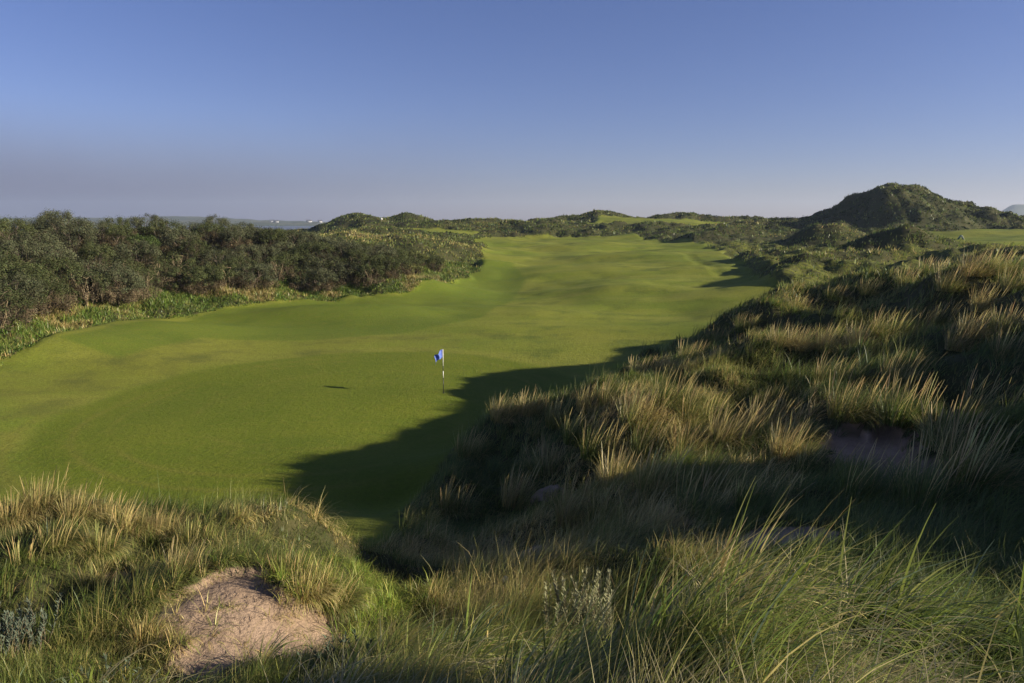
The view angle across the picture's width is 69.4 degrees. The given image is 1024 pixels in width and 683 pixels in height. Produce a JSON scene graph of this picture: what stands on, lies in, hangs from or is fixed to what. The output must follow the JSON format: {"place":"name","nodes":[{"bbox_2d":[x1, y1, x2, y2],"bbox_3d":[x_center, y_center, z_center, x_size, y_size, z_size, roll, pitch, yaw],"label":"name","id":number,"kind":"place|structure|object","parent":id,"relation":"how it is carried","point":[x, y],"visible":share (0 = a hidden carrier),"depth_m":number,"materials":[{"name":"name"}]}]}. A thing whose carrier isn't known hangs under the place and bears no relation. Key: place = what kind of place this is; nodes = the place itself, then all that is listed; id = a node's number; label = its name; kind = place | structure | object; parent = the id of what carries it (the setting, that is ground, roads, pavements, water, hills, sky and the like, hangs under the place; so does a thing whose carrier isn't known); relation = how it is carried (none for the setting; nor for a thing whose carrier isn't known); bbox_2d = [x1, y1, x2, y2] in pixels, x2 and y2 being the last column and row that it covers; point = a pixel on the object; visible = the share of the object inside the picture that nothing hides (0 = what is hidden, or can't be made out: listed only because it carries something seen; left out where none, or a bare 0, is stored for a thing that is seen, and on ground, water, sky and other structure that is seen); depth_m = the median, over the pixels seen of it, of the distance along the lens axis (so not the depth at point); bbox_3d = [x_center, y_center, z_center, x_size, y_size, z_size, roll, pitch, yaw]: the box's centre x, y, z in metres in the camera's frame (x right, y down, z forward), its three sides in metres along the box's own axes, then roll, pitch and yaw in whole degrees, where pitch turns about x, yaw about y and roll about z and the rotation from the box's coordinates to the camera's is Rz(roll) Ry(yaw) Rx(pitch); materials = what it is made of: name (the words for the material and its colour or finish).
{"place":"outdoors","nodes":[
{"label":"outdoors","id":0,"kind":"place"},
{"bbox_2d":[1,216,326,225],"bbox_3d":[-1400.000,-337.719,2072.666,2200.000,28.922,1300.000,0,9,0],"label":"coast hills","id":1,"kind":"structure","parent":0,"point":[184,219],"depth_m":1911.62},
{"bbox_2d":[0,183,1023,682],"bbox_3d":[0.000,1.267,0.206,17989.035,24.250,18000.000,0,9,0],"label":"ground","id":2,"kind":"structure","parent":0,"point":[358,411],"depth_m":35.50,"materials":[{"name":"green plant"}]},
{"bbox_2d":[0,280,36,324],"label":"buckthorn bush","id":3,"kind":"object","parent":2,"relation":"on","point":[19,302],"visible":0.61,"depth_m":48.47,"materials":[{"name":"green plant"}]},
{"bbox_2d":[0,289,37,332],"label":"buckthorn bush","id":4,"kind":"object","parent":2,"relation":"on","point":[20,315],"visible":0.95,"depth_m":46.98,"materials":[{"name":"green plant"}]},
{"bbox_2d":[0,215,37,248],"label":"buckthorn bush","id":5,"kind":"object","parent":2,"relation":"on","point":[3,225],"visible":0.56,"depth_m":63.69,"materials":[{"name":"green plant"}]},
{"bbox_2d":[0,236,45,278],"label":"buckthorn bush","id":6,"kind":"object","parent":2,"relation":"on","point":[7,244],"visible":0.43,"depth_m":58.33,"materials":[{"name":"green plant"}]},
{"bbox_2d":[0,269,49,316],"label":"buckthorn bush","id":7,"kind":"object","parent":2,"relation":"on","point":[35,285],"visible":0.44,"depth_m":51.41,"materials":[{"name":"green plant"}]},
{"bbox_2d":[0,483,56,540],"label":"marram tussock","id":8,"kind":"object","parent":2,"relation":"on","point":[13,522],"visible":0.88,"depth_m":11.92,"materials":[{"name":"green plant"}]},
{"bbox_2d":[0,258,57,298],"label":"buckthorn bush","id":9,"kind":"object","parent":2,"relation":"on","point":[35,269],"visible":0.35,"depth_m":54.49,"materials":[{"name":"green plant"}]},
{"bbox_2d":[0,592,62,659],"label":"seedling shrub","id":10,"kind":"object","parent":2,"relation":"on","point":[19,628],"visible":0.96,"depth_m":7.87,"materials":[{"name":"green plant"}]},
{"bbox_2d":[0,531,62,566],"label":"marram tussock","id":11,"kind":"object","parent":2,"relation":"on","point":[18,553],"visible":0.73,"depth_m":10.61,"materials":[{"name":"green plant"}]},
{"bbox_2d":[8,225,62,262],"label":"buckthorn bush","id":12,"kind":"object","parent":2,"relation":"on","point":[39,237],"visible":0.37,"depth_m":61.67,"materials":[{"name":"green plant"}]},
{"bbox_2d":[7,272,75,317],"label":"buckthorn bush","id":13,"kind":"object","parent":2,"relation":"on","point":[53,285],"visible":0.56,"depth_m":53.29,"materials":[{"name":"green plant"}]},
{"bbox_2d":[15,239,78,275],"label":"buckthorn bush","id":14,"kind":"object","parent":2,"relation":"on","point":[69,253],"visible":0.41,"depth_m":60.25,"materials":[{"name":"green plant"}]},
{"bbox_2d":[8,463,90,525],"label":"marram tussock","id":15,"kind":"object","parent":2,"relation":"on","point":[36,496],"visible":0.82,"depth_m":12.33,"materials":[{"name":"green plant"}]},
{"bbox_2d":[33,254,83,292],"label":"buckthorn bush","id":16,"kind":"object","parent":2,"relation":"on","point":[55,266],"visible":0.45,"depth_m":58.20,"materials":[{"name":"green plant"}]},
{"bbox_2d":[31,508,100,559],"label":"marram tussock","id":17,"kind":"object","parent":2,"relation":"on","point":[49,544],"visible":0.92,"depth_m":10.85,"materials":[{"name":"green plant"}]},
{"bbox_2d":[33,213,102,246],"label":"buckthorn bush","id":18,"kind":"object","parent":2,"relation":"on","point":[45,226],"visible":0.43,"depth_m":68.03,"materials":[{"name":"green plant"}]},
{"bbox_2d":[41,223,101,258],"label":"buckthorn bush","id":19,"kind":"object","parent":2,"relation":"on","point":[87,231],"visible":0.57,"depth_m":65.98,"materials":[{"name":"green plant"}]},
{"bbox_2d":[46,479,125,525],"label":"marram tussock","id":20,"kind":"object","parent":2,"relation":"on","point":[70,509],"visible":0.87,"depth_m":12.14,"materials":[{"name":"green plant"}]},
{"bbox_2d":[58,265,116,305],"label":"buckthorn bush","id":21,"kind":"object","parent":2,"relation":"on","point":[86,295],"visible":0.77,"depth_m":58.42,"materials":[{"name":"green plant"}]},
{"bbox_2d":[53,256,133,294],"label":"buckthorn bush","id":22,"kind":"object","parent":2,"relation":"on","point":[87,275],"visible":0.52,"depth_m":59.88,"materials":[{"name":"green plant"}]},
{"bbox_2d":[77,238,117,274],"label":"buckthorn bush","id":23,"kind":"object","parent":2,"relation":"on","point":[106,251],"visible":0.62,"depth_m":64.65,"materials":[{"name":"green plant"}]},
{"bbox_2d":[64,564,130,596],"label":"marram tussock","id":24,"kind":"object","parent":2,"relation":"on","point":[92,581],"visible":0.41,"depth_m":10.10,"materials":[{"name":"green plant"}]},
{"bbox_2d":[61,520,142,575],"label":"marram tussock","id":25,"kind":"object","parent":2,"relation":"on","point":[103,553],"visible":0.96,"depth_m":10.90,"materials":[{"name":"green plant"}]},
{"bbox_2d":[82,264,146,305],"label":"buckthorn bush","id":26,"kind":"object","parent":2,"relation":"on","point":[128,299],"visible":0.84,"depth_m":60.23,"materials":[{"name":"green plant"}]},
{"bbox_2d":[100,222,136,249],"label":"buckthorn bush","id":27,"kind":"object","parent":2,"relation":"on","point":[109,231],"visible":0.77,"depth_m":71.16,"materials":[{"name":"green plant"}]},
{"bbox_2d":[111,237,162,268],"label":"buckthorn bush","id":28,"kind":"object","parent":2,"relation":"on","point":[124,251],"visible":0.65,"depth_m":68.71,"materials":[{"name":"green plant"}]},
{"bbox_2d":[108,491,171,542],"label":"marram tussock","id":29,"kind":"object","parent":2,"relation":"on","point":[125,525],"visible":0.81,"depth_m":12.00,"materials":[{"name":"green plant"}]},
{"bbox_2d":[133,265,163,300],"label":"buckthorn bush","id":30,"kind":"object","parent":2,"relation":"on","point":[152,273],"visible":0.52,"depth_m":63.74,"materials":[{"name":"green plant"}]},
{"bbox_2d":[114,602,187,658],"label":"marram tussock","id":31,"kind":"object","parent":2,"relation":"on","point":[136,632],"visible":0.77,"depth_m":8.04,"materials":[{"name":"green plant"}]},
{"bbox_2d":[135,254,176,287],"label":"buckthorn bush","id":32,"kind":"object","parent":2,"relation":"on","point":[155,269],"visible":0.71,"depth_m":67.26,"materials":[{"name":"green plant"}]},
{"bbox_2d":[134,219,187,246],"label":"buckthorn bush","id":33,"kind":"object","parent":2,"relation":"on","point":[152,227],"visible":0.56,"depth_m":75.70,"materials":[{"name":"green plant"}]},
{"bbox_2d":[138,497,197,542],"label":"marram tussock","id":34,"kind":"object","parent":2,"relation":"on","point":[172,522],"visible":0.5,"depth_m":12.21,"materials":[{"name":"green plant"}]},
{"bbox_2d":[156,224,202,255],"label":"buckthorn bush","id":35,"kind":"object","parent":2,"relation":"on","point":[172,235],"visible":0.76,"depth_m":74.48,"materials":[{"name":"green plant"}]},
{"bbox_2d":[159,263,214,295],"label":"buckthorn bush","id":36,"kind":"object","parent":2,"relation":"on","point":[188,287],"visible":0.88,"depth_m":67.68,"materials":[{"name":"green plant"}]},
{"bbox_2d":[161,513,214,555],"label":"marram tussock","id":37,"kind":"object","parent":2,"relation":"on","point":[188,534],"visible":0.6,"depth_m":11.46,"materials":[{"name":"green plant"}]},
{"bbox_2d":[161,533,218,579],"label":"marram tussock","id":38,"kind":"object","parent":2,"relation":"on","point":[169,566],"visible":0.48,"depth_m":9.52,"materials":[{"name":"green plant"}]},
{"bbox_2d":[176,236,211,265],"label":"buckthorn bush","id":39,"kind":"object","parent":2,"relation":"on","point":[190,246],"visible":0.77,"depth_m":73.61,"materials":[{"name":"green plant"}]},
{"bbox_2d":[187,262,225,293],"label":"buckthorn bush","id":40,"kind":"object","parent":2,"relation":"on","point":[217,274],"visible":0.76,"depth_m":68.95,"materials":[{"name":"green plant"}]},
{"bbox_2d":[189,221,225,246],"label":"buckthorn bush","id":41,"kind":"object","parent":2,"relation":"on","point":[211,240],"visible":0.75,"depth_m":79.29,"materials":[{"name":"green plant"}]},
{"bbox_2d":[194,247,242,272],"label":"buckthorn bush","id":42,"kind":"object","parent":2,"relation":"on","point":[208,256],"visible":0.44,"depth_m":73.45,"materials":[{"name":"green plant"}]},
{"bbox_2d":[218,221,253,250],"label":"buckthorn bush","id":43,"kind":"object","parent":2,"relation":"on","point":[226,236],"visible":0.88,"depth_m":79.02,"materials":[{"name":"green plant"}]},
{"bbox_2d":[0,257,481,366],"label":"bank weeds","id":44,"kind":"object","parent":2,"relation":"on","point":[332,293],"visible":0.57,"depth_m":66.84,"materials":[{"name":"green plant"}]},
{"bbox_2d":[230,260,279,290],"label":"buckthorn bush","id":45,"kind":"object","parent":2,"relation":"on","point":[265,273],"visible":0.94,"depth_m":71.63,"materials":[{"name":"green plant"}]},
{"bbox_2d":[254,536,334,591],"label":"marram tussock","id":46,"kind":"object","parent":2,"relation":"on","point":[299,560],"visible":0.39,"depth_m":9.49,"materials":[{"name":"green plant"}]},
{"bbox_2d":[279,551,352,619],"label":"marram tussock","id":47,"kind":"object","parent":2,"relation":"on","point":[313,595],"visible":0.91,"depth_m":9.03,"materials":[{"name":"green plant"}]},
{"bbox_2d":[298,265,341,291],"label":"buckthorn bush","id":48,"kind":"object","parent":2,"relation":"on","point":[322,273],"visible":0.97,"depth_m":74.93,"materials":[{"name":"green plant"}]},
{"bbox_2d":[297,629,376,672],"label":"seedling shrub","id":49,"kind":"object","parent":2,"relation":"on","point":[328,647],"visible":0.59,"depth_m":7.17,"materials":[{"name":"green plant"}]},
{"bbox_2d":[309,560,381,624],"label":"marram tussock","id":50,"kind":"object","parent":2,"relation":"on","point":[358,599],"visible":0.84,"depth_m":9.18,"materials":[{"name":"green plant"}]},
{"bbox_2d":[322,259,369,285],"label":"buckthorn bush","id":51,"kind":"object","parent":2,"relation":"on","point":[341,272],"visible":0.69,"depth_m":77.20,"materials":[{"name":"green plant"}]},
{"bbox_2d":[433,476,492,525],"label":"marram tussock","id":52,"kind":"object","parent":2,"relation":"on","point":[448,513],"visible":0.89,"depth_m":19.89,"materials":[{"name":"green plant"}]},
{"bbox_2d":[451,425,498,463],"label":"marram tussock","id":53,"kind":"object","parent":2,"relation":"on","point":[460,448],"visible":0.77,"depth_m":23.41,"materials":[{"name":"green plant"}]},
{"bbox_2d":[488,390,529,430],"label":"marram tussock","id":54,"kind":"object","parent":2,"relation":"on","point":[496,417],"visible":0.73,"depth_m":24.27,"materials":[{"name":"green plant"}]},
{"bbox_2d":[0,254,1023,682],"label":"marram grass","id":55,"kind":"structure","parent":2,"relation":"on","point":[1008,520],"depth_m":11.88,"materials":[{"name":"green plant"}]},
{"bbox_2d":[0,476,1023,682],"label":"long arching marram","id":56,"kind":"object","parent":2,"relation":"on","point":[892,630],"visible":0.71,"depth_m":4.25,"materials":[{"name":"green plant"}]},
{"bbox_2d":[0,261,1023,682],"bbox_3d":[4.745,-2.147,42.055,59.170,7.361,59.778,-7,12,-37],"label":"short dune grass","id":57,"kind":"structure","parent":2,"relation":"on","point":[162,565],"depth_m":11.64,"materials":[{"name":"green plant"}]},
{"bbox_2d":[0,182,1023,365],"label":"dune grass","id":58,"kind":"structure","parent":2,"relation":"on","point":[825,253],"depth_m":106.45,"materials":[{"name":"green plant"}]},
{"bbox_2d":[498,459,547,512],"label":"marram tussock","id":59,"kind":"object","parent":2,"relation":"on","point":[508,495],"visible":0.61,"depth_m":19.89,"materials":[{"name":"green plant"}]},
{"bbox_2d":[517,440,565,476],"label":"marram tussock","id":60,"kind":"object","parent":2,"relation":"on","point":[543,467],"visible":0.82,"depth_m":20.93,"materials":[{"name":"green plant"}]},
{"bbox_2d":[536,388,580,430],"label":"marram tussock","id":61,"kind":"object","parent":2,"relation":"on","point":[551,421],"visible":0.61,"depth_m":22.63,"materials":[{"name":"green plant"}]},
{"bbox_2d":[547,472,606,527],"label":"marram tussock","id":62,"kind":"object","parent":2,"relation":"on","point":[560,516],"visible":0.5,"depth_m":15.98,"materials":[{"name":"green plant"}]},
{"bbox_2d":[557,406,606,446],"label":"marram tussock","id":63,"kind":"object","parent":2,"relation":"on","point":[570,437],"visible":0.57,"depth_m":20.80,"materials":[{"name":"green plant"}]},
{"bbox_2d":[543,564,634,643],"bbox_3d":[0.786,3.230,8.828,1.076,1.015,0.990,-6,11,-33],"label":"seedling shrub","id":64,"kind":"object","parent":2,"relation":"on","point":[563,604],"visible":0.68,"depth_m":8.83,"materials":[{"name":"green plant"}]},
{"bbox_2d":[573,379,610,413],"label":"marram tussock","id":65,"kind":"object","parent":2,"relation":"on","point":[582,401],"visible":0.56,"depth_m":21.92,"materials":[{"name":"green plant"}]},
{"bbox_2d":[573,413,635,468],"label":"marram tussock","id":66,"kind":"object","parent":2,"relation":"on","point":[585,455],"visible":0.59,"depth_m":19.44,"materials":[{"name":"green plant"}]},
{"bbox_2d":[588,437,652,486],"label":"marram tussock","id":67,"kind":"object","parent":2,"relation":"on","point":[607,472],"visible":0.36,"depth_m":17.94,"materials":[{"name":"green plant"}]},
{"bbox_2d":[608,380,681,431],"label":"marram tussock","id":68,"kind":"object","parent":2,"relation":"on","point":[628,418],"visible":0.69,"depth_m":20.00,"materials":[{"name":"green plant"}]},
{"bbox_2d":[625,410,680,460],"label":"marram tussock","id":69,"kind":"object","parent":2,"relation":"on","point":[637,444],"visible":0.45,"depth_m":18.90,"materials":[{"name":"green plant"}]},
{"bbox_2d":[291,182,1023,253],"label":"dune scrub","id":70,"kind":"object","parent":2,"relation":"on","point":[856,224],"visible":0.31,"depth_m":197.29,"materials":[{"name":"green plant"}]},
{"bbox_2d":[627,437,714,500],"bbox_3d":[3.314,2.755,15.326,2.048,1.549,2.228,6,11,33],"label":"marram tussock","id":71,"kind":"object","parent":2,"relation":"on","point":[646,474],"visible":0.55,"depth_m":15.29,"materials":[{"name":"green plant"}]},
{"bbox_2d":[643,365,717,420],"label":"marram tussock","id":72,"kind":"object","parent":2,"relation":"on","point":[665,396],"visible":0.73,"depth_m":20.75,"materials":[{"name":"green plant"}]},
{"bbox_2d":[652,416,732,458],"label":"marram tussock","id":73,"kind":"object","parent":2,"relation":"on","point":[678,440],"visible":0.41,"depth_m":18.36,"materials":[{"name":"green plant"}]},
{"bbox_2d":[652,463,753,528],"bbox_3d":[3.718,2.916,13.733,1.912,1.321,1.915,-8,12,-41],"label":"marram tussock","id":74,"kind":"object","parent":2,"relation":"on","point":[677,502],"visible":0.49,"depth_m":13.63,"materials":[{"name":"green plant"}]},
{"bbox_2d":[674,381,739,434],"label":"marram tussock","id":75,"kind":"object","parent":2,"relation":"on","point":[693,413],"visible":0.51,"depth_m":20.09,"materials":[{"name":"green plant"}]},
{"bbox_2d":[693,450,764,495],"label":"marram tussock","id":76,"kind":"object","parent":2,"relation":"on","point":[715,473],"visible":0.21,"depth_m":15.24,"materials":[{"name":"green plant"}]},
{"bbox_2d":[707,400,772,451],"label":"marram tussock","id":77,"kind":"object","parent":2,"relation":"on","point":[720,426],"visible":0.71,"depth_m":18.71,"materials":[{"name":"green plant"}]},
{"bbox_2d":[724,460,813,512],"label":"marram tussock","id":78,"kind":"object","parent":2,"relation":"on","point":[739,498],"visible":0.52,"depth_m":13.66,"materials":[{"name":"green plant"}]},
{"bbox_2d":[736,385,801,432],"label":"marram tussock","id":79,"kind":"object","parent":2,"relation":"on","point":[760,416],"visible":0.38,"depth_m":19.97,"materials":[{"name":"green plant"}]},
{"bbox_2d":[761,319,808,351],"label":"marram tussock","id":80,"kind":"object","parent":2,"relation":"on","point":[789,340],"visible":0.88,"depth_m":26.12,"materials":[{"name":"green plant"}]},
{"bbox_2d":[763,413,836,461],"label":"marram tussock","id":81,"kind":"object","parent":2,"relation":"on","point":[774,447],"visible":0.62,"depth_m":17.40,"materials":[{"name":"green plant"}]},
{"bbox_2d":[787,433,868,481],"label":"marram tussock","id":82,"kind":"object","parent":2,"relation":"on","point":[799,466],"visible":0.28,"depth_m":15.90,"materials":[{"name":"green plant"}]},
{"bbox_2d":[815,318,853,355],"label":"marram tussock","id":83,"kind":"object","parent":2,"relation":"on","point":[822,343],"visible":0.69,"depth_m":25.74,"materials":[{"name":"green plant"}]},
{"bbox_2d":[807,351,866,387],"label":"marram tussock","id":84,"kind":"object","parent":2,"relation":"on","point":[816,374],"visible":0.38,"depth_m":21.48,"materials":[{"name":"green plant"}]},
{"bbox_2d":[818,364,900,438],"bbox_3d":[8.720,1.524,18.347,2.136,1.718,2.516,2,9,13],"label":"marram tussock","id":85,"kind":"object","parent":2,"relation":"on","point":[838,412],"visible":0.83,"depth_m":18.30,"materials":[{"name":"green plant"}]},
{"bbox_2d":[831,437,932,510],"bbox_3d":[6.758,2.552,13.319,2.137,1.612,2.340,3,10,19],"label":"marram tussock","id":86,"kind":"object","parent":2,"relation":"on","point":[857,478],"visible":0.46,"depth_m":13.34,"materials":[{"name":"green plant"}]},
{"bbox_2d":[865,304,920,339],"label":"marram tussock","id":87,"kind":"object","parent":2,"relation":"on","point":[878,333],"visible":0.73,"depth_m":25.21,"materials":[{"name":"green plant"}]},
{"bbox_2d":[856,368,951,427],"bbox_3d":[9.643,1.487,17.933,2.332,1.729,2.552,-3,10,-20],"label":"marram tussock","id":88,"kind":"object","parent":2,"relation":"on","point":[892,420],"visible":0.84,"depth_m":17.71,"materials":[{"name":"green plant"}]},
{"bbox_2d":[879,347,948,400],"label":"marram tussock","id":89,"kind":"object","parent":2,"relation":"on","point":[905,379],"visible":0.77,"depth_m":20.50,"materials":[{"name":"green plant"}]},
{"bbox_2d":[857,429,1005,516],"bbox_3d":[7.332,2.360,12.582,2.332,1.782,2.552,-4,10,-21],"label":"marram tussock","id":90,"kind":"object","parent":2,"relation":"on","point":[914,480],"visible":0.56,"depth_m":12.43,"materials":[{"name":"green plant"}]},
{"bbox_2d":[926,260,978,293],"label":"marram tussock","id":91,"kind":"object","parent":2,"relation":"on","point":[940,286],"visible":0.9,"depth_m":28.61,"materials":[{"name":"green plant"}]},
{"bbox_2d":[894,390,1011,453],"bbox_3d":[9.444,1.810,15.616,2.357,1.493,2.218,4,10,22],"label":"marram tussock","id":92,"kind":"object","parent":2,"relation":"on","point":[943,429],"visible":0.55,"depth_m":15.48,"materials":[{"name":"green plant"}]},
{"bbox_2d":[942,321,988,352],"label":"marram tussock","id":93,"kind":"object","parent":2,"relation":"on","point":[953,344],"visible":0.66,"depth_m":22.91,"materials":[{"name":"green plant"}]},
{"bbox_2d":[922,408,1023,493],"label":"marram tussock","id":94,"kind":"object","parent":2,"relation":"on","point":[952,451],"visible":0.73,"depth_m":12.58,"materials":[{"name":"green plant"}]},
{"bbox_2d":[952,308,1004,338],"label":"marram tussock","id":95,"kind":"object","parent":2,"relation":"on","point":[982,330],"visible":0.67,"depth_m":23.18,"materials":[{"name":"green plant"}]},
{"bbox_2d":[957,247,1011,281],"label":"marram tussock","id":96,"kind":"object","parent":2,"relation":"on","point":[978,272],"visible":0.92,"depth_m":28.75,"materials":[{"name":"green plant"}]},
{"bbox_2d":[950,363,1023,419],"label":"marram tussock","id":97,"kind":"object","parent":2,"relation":"on","point":[965,400],"visible":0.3,"depth_m":18.42,"materials":[{"name":"green plant"}]},
{"bbox_2d":[969,283,1010,312],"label":"marram tussock","id":98,"kind":"object","parent":2,"relation":"on","point":[982,307],"visible":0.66,"depth_m":25.88,"materials":[{"name":"green plant"}]},
{"bbox_2d":[985,302,1023,332],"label":"marram tussock","id":99,"kind":"object","parent":2,"relation":"on","point":[996,324],"visible":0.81,"depth_m":22.80,"materials":[{"name":"green plant"}]},
{"bbox_2d":[986,324,1023,362],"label":"marram tussock","id":100,"kind":"object","parent":2,"relation":"on","point":[1002,346],"visible":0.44,"depth_m":20.53,"materials":[{"name":"green plant"}]},
{"bbox_2d":[0,0,1023,221],"label":"sky","id":101,"kind":"structure","parent":0,"point":[284,110],"materials":[{"name":"blue"}]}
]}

